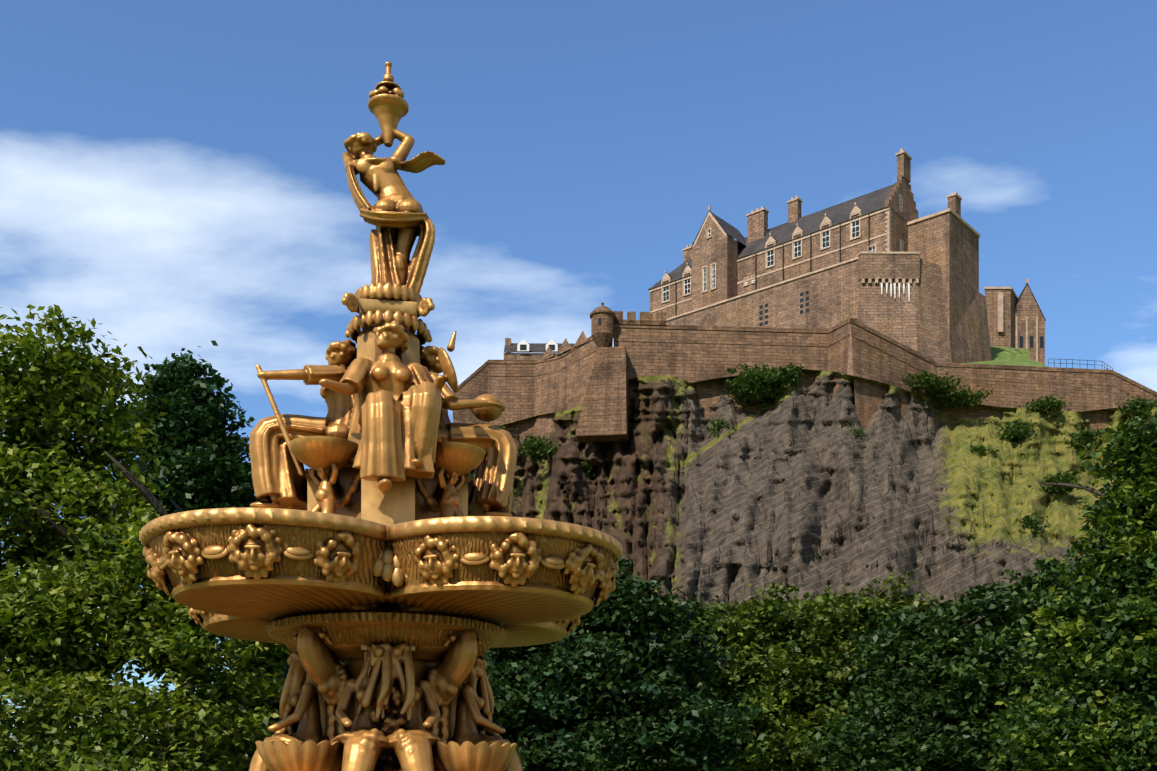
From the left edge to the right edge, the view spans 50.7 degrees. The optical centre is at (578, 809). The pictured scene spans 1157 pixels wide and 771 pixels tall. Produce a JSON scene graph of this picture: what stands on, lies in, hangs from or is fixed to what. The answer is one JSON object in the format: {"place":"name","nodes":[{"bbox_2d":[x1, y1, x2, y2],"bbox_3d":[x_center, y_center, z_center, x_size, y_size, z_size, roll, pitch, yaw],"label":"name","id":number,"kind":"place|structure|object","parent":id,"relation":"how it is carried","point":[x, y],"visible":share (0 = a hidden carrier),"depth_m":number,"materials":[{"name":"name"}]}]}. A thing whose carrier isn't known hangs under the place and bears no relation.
{"place":"outdoors","nodes":[
{"label":"outdoors","id":0,"kind":"place"},
{"bbox_2d":[305,298,469,525],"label":"fountain pier","id":1,"kind":"structure","parent":0,"point":[400,502],"depth_m":11.89,"materials":[{"name":"gold metal"}]},
{"bbox_2d":[0,0,1156,751],"label":"sky","id":2,"kind":"structure","parent":0,"point":[173,177],"materials":[{"name":"blue"}]},
{"label":"ground","id":3,"kind":"structure","parent":0,"visible":0},
{"bbox_2d":[0,351,200,765],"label":"tree branches","id":4,"kind":"object","parent":3,"relation":"on","point":[150,498],"visible":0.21,"depth_m":19.87,"materials":[{"name":"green plant"}]},
{"bbox_2d":[0,304,290,770],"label":"ash leaves","id":5,"kind":"object","parent":4,"relation":"attached to","point":[90,678],"visible":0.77,"depth_m":18.82,"materials":[{"name":"green plant"}]},
{"bbox_2d":[178,649,277,769],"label":"bush wood","id":6,"kind":"object","parent":3,"relation":"on","point":[260,664],"depth_m":24.27,"materials":[{"name":"brown plant"}]},
{"bbox_2d":[146,643,289,770],"bbox_3d":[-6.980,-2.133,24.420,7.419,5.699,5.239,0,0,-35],"label":"bush leaves","id":7,"kind":"object","parent":6,"relation":"attached to","point":[277,660],"depth_m":23.67,"materials":[{"name":"green plant"}]},
{"bbox_2d":[154,637,289,770],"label":"bush leaves","id":8,"kind":"object","parent":6,"relation":"attached to","point":[270,703],"visible":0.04,"depth_m":23.63,"materials":[{"name":"green plant"}]},
{"bbox_2d":[298,645,476,770],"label":"fountain pier","id":9,"kind":"structure","parent":3,"relation":"on","point":[353,667],"depth_m":11.81,"materials":[{"name":"gold metal"}]},
{"bbox_2d":[143,545,170,594],"bbox_3d":[-3.734,-2.145,10.889,0.239,0.491,0.455,-23,6,-14],"label":"mascaron","id":10,"kind":"object","parent":9,"relation":"on","point":[156,574],"visible":0.67,"depth_m":10.74,"materials":[{"name":"gold metal"}]},
{"bbox_2d":[163,530,204,583],"bbox_3d":[-3.352,-2.144,10.319,0.473,0.488,0.239,0,22,36],"label":"mascaron","id":11,"kind":"object","parent":9,"relation":"on","point":[184,558],"visible":0.98,"depth_m":10.23,"materials":[{"name":"gold metal"}]},
{"bbox_2d":[188,607,205,629],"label":"mascaron","id":12,"kind":"object","parent":9,"relation":"on","point":[195,615],"visible":0.25,"depth_m":12.90,"materials":[{"name":"gold metal"}]},
{"bbox_2d":[196,609,212,619],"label":"mascaron","id":13,"kind":"object","parent":9,"relation":"on","point":[208,615],"visible":0.1,"depth_m":12.39,"materials":[{"name":"gold metal"}]},
{"bbox_2d":[226,524,282,579],"bbox_3d":[-2.683,-2.148,10.109,0.465,0.498,0.239,0,22,-3],"label":"mascaron","id":14,"kind":"object","parent":9,"relation":"on","point":[254,551],"visible":0.98,"depth_m":10.06,"materials":[{"name":"gold metal"}]},
{"bbox_2d":[275,654,295,733],"bbox_3d":[-2.800,-0.657,12.400,0.721,1.892,0.810,0,0,44],"label":"mermaid statue","id":15,"kind":"object","parent":9,"relation":"attached to","point":[289,708],"visible":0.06,"depth_m":12.00,"materials":[{"name":"gold metal"}]},
{"bbox_2d":[249,651,324,770],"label":"mermaid statue","id":16,"kind":"object","parent":9,"relation":"attached to","point":[300,696],"visible":0.67,"depth_m":11.84,"materials":[{"name":"gold metal"}]},
{"bbox_2d":[249,339,356,510],"bbox_3d":[-2.575,-3.815,12.207,1.366,1.767,1.060,0,0,1],"label":"seated statue","id":17,"kind":"object","parent":9,"relation":"attached to","point":[278,475],"visible":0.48,"depth_m":11.98,"materials":[{"name":"gold metal"}]},
{"bbox_2d":[310,463,338,513],"bbox_3d":[-2.417,-2.968,11.570,0.407,0.747,0.247,0,0,36],"label":"putto","id":18,"kind":"object","parent":9,"relation":"on","point":[325,495],"visible":0.5,"depth_m":11.53,"materials":[{"name":"gold metal"}]},
{"bbox_2d":[313,531,360,582],"bbox_3d":[-2.034,-2.145,10.373,0.455,0.491,0.239,0,22,-42],"label":"mascaron","id":19,"kind":"object","parent":9,"relation":"on","point":[333,560],"visible":0.85,"depth_m":10.30,"materials":[{"name":"gold metal"}]},
{"bbox_2d":[330,642,414,770],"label":"mermaid statue","id":20,"kind":"object","parent":9,"relation":"attached to","point":[364,740],"visible":0.81,"depth_m":11.28,"materials":[{"name":"gold metal"}]},
{"bbox_2d":[139,508,622,660],"bbox_3d":[-1.907,-1.954,12.262,4.624,1.030,4.624,0,0,-1],"label":"fountain basin","id":21,"kind":"object","parent":9,"relation":"on","point":[285,600],"visible":0.67,"depth_m":10.70,"materials":[{"name":"gold metal"}]},
{"bbox_2d":[158,545,604,618],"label":"basin ornaments","id":22,"kind":"object","parent":21,"relation":"attached to","point":[387,567],"visible":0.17,"depth_m":10.54,"materials":[{"name":"gold metal"}]},
{"bbox_2d":[255,436,516,770],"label":"shell basins","id":23,"kind":"object","parent":9,"relation":"attached to","point":[326,452],"visible":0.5,"depth_m":11.30,"materials":[{"name":"gold metal"}]},
{"bbox_2d":[287,282,485,770],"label":"fountain ornament","id":24,"kind":"object","parent":9,"relation":"attached to","point":[448,673],"visible":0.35,"depth_m":11.69,"materials":[{"name":"gold metal"}]},
{"bbox_2d":[342,62,444,292],"bbox_3d":[-1.861,-6.298,12.193,1.060,2.404,0.616,0,0,-1],"label":"statue","id":25,"kind":"object","parent":24,"relation":"on","point":[398,217],"visible":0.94,"depth_m":12.13,"materials":[{"name":"gold metal"}]},
{"bbox_2d":[319,320,457,491],"bbox_3d":[-1.803,-3.793,11.580,1.302,1.809,1.381,0,0,-15],"label":"seated statue","id":26,"kind":"object","parent":9,"relation":"attached to","point":[394,420],"visible":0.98,"depth_m":11.17,"materials":[{"name":"gold metal"}]},
{"bbox_2d":[361,642,443,770],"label":"mermaid statue","id":27,"kind":"object","parent":9,"relation":"attached to","point":[412,742],"visible":0.83,"depth_m":11.28,"materials":[{"name":"gold metal"}]},
{"bbox_2d":[414,535,458,584],"bbox_3d":[-1.231,-2.148,10.495,0.465,0.498,0.239,0,22,24],"label":"mascaron","id":28,"kind":"object","parent":9,"relation":"on","point":[439,564],"visible":0.83,"depth_m":10.42,"materials":[{"name":"gold metal"}]},
{"bbox_2d":[437,467,464,516],"bbox_3d":[-1.214,-2.968,11.752,0.247,0.747,0.407,0,0,36],"label":"putto","id":29,"kind":"object","parent":9,"relation":"on","point":[449,503],"visible":0.48,"depth_m":11.70,"materials":[{"name":"gold metal"}]},
{"bbox_2d":[420,346,516,516],"bbox_3d":[-1.268,-3.804,12.431,1.375,1.745,0.924,0,0,-15],"label":"seated statue","id":30,"kind":"object","parent":9,"relation":"attached to","point":[491,492],"visible":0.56,"depth_m":12.21,"materials":[{"name":"gold metal"}]},
{"bbox_2d":[451,657,522,770],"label":"mermaid statue","id":31,"kind":"object","parent":9,"relation":"attached to","point":[469,706],"visible":0.58,"depth_m":12.07,"materials":[{"name":"gold metal"}]},
{"bbox_2d":[476,657,498,736],"bbox_3d":[-1.093,-0.660,12.658,0.810,1.898,0.721,0,0,29],"label":"mermaid statue","id":32,"kind":"object","parent":9,"relation":"attached to","point":[481,689],"visible":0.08,"depth_m":12.25,"materials":[{"name":"gold metal"}]},
{"bbox_2d":[489,532,541,586],"bbox_3d":[-0.533,-2.145,10.435,0.455,0.491,0.239,0,22,-15],"label":"mascaron","id":33,"kind":"object","parent":9,"relation":"on","point":[515,558],"visible":1,"depth_m":10.38,"materials":[{"name":"gold metal"}]},
{"bbox_2d":[557,618,573,627],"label":"mascaron","id":34,"kind":"object","parent":9,"relation":"on","point":[561,623],"visible":0.06,"depth_m":12.93,"materials":[{"name":"gold metal"}]},
{"bbox_2d":[564,616,580,637],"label":"mascaron","id":35,"kind":"object","parent":9,"relation":"on","point":[573,624],"visible":0.33,"depth_m":13.50,"materials":[{"name":"gold metal"}]},
{"bbox_2d":[562,543,603,594],"bbox_3d":[0.036,-2.144,10.817,0.239,0.488,0.473,27,15,33],"label":"mascaron","id":36,"kind":"object","parent":9,"relation":"on","point":[584,563],"visible":0.98,"depth_m":10.74,"materials":[{"name":"gold metal"}]},
{"bbox_2d":[594,560,618,605],"bbox_3d":[0.246,-2.148,11.486,0.239,0.498,0.465,22,-1,-2],"label":"mascaron","id":37,"kind":"object","parent":9,"relation":"on","point":[606,586],"visible":0.54,"depth_m":11.35,"materials":[{"name":"gold metal"}]},
{"bbox_2d":[513,598,669,769],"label":"wood","id":38,"kind":"object","parent":3,"relation":"on","point":[561,644],"visible":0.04,"depth_m":33.01,"materials":[{"name":"brown plant"}]},
{"bbox_2d":[483,557,772,770],"bbox_3d":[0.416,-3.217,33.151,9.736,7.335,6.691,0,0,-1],"label":"leaves","id":39,"kind":"object","parent":38,"relation":"attached to","point":[684,709],"visible":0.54,"depth_m":31.56,"materials":[{"name":"green plant"}]},
{"bbox_2d":[224,587,973,770],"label":"leaves","id":40,"kind":"object","parent":3,"relation":"on","point":[705,595],"depth_m":61.13,"materials":[{"name":"green plant"}]},
{"bbox_2d":[484,598,967,770],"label":"leaves","id":41,"kind":"object","parent":3,"relation":"on","point":[492,664],"depth_m":57.79,"materials":[{"name":"green plant"}]},
{"bbox_2d":[722,601,845,769],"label":"wood","id":42,"kind":"object","parent":3,"relation":"on","point":[788,762],"visible":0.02,"depth_m":37.75,"materials":[{"name":"brown plant"}]},
{"bbox_2d":[640,570,943,770],"bbox_3d":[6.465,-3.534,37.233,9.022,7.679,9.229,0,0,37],"label":"leaves","id":43,"kind":"object","parent":42,"relation":"attached to","point":[822,710],"visible":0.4,"depth_m":35.99,"materials":[{"name":"green plant"}]},
{"bbox_2d":[464,369,1156,770],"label":"castle rock","id":44,"kind":"object","parent":3,"relation":"on","point":[776,491],"visible":0.38,"depth_m":130.21,"materials":[{"name":"grey stone"}]},
{"bbox_2d":[453,148,1156,463],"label":"castle","id":45,"kind":"structure","parent":44,"relation":"on","point":[881,285],"depth_m":150.38,"materials":[{"name":"stone"}]},
{"bbox_2d":[468,360,1156,558],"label":"shrub leaves","id":46,"kind":"object","parent":44,"relation":"attached to","point":[965,395],"visible":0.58,"depth_m":140.72,"materials":[{"name":"green plant"}]},
{"bbox_2d":[870,616,982,768],"bbox_3d":[10.736,-1.669,32.796,5.170,7.500,3.217,0,0,-39],"label":"wood","id":47,"kind":"object","parent":3,"relation":"on","point":[974,622],"visible":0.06,"depth_m":32.02,"materials":[{"name":"brown plant"}]},
{"bbox_2d":[803,555,1083,770],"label":"leaves","id":48,"kind":"object","parent":47,"relation":"attached to","point":[875,711],"visible":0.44,"depth_m":31.33,"materials":[{"name":"green plant"}]},
{"bbox_2d":[1039,455,1155,629],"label":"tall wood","id":49,"kind":"object","parent":3,"relation":"on","point":[1093,491],"visible":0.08,"depth_m":28.11,"materials":[{"name":"brown plant"}]},
{"bbox_2d":[983,410,1156,770],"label":"tall leaves","id":50,"kind":"object","parent":49,"relation":"attached to","point":[1106,673],"visible":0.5,"depth_m":25.61,"materials":[{"name":"green plant"}]},
{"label":"dark wood","id":51,"kind":"object","parent":3,"relation":"on","visible":0},
{"bbox_2d":[77,340,258,548],"bbox_3d":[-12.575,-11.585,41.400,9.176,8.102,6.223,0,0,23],"label":"dark leaves","id":52,"kind":"object","parent":51,"relation":"attached to","point":[214,379],"visible":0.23,"depth_m":40.57,"materials":[{"name":"green plant"}]}
]}

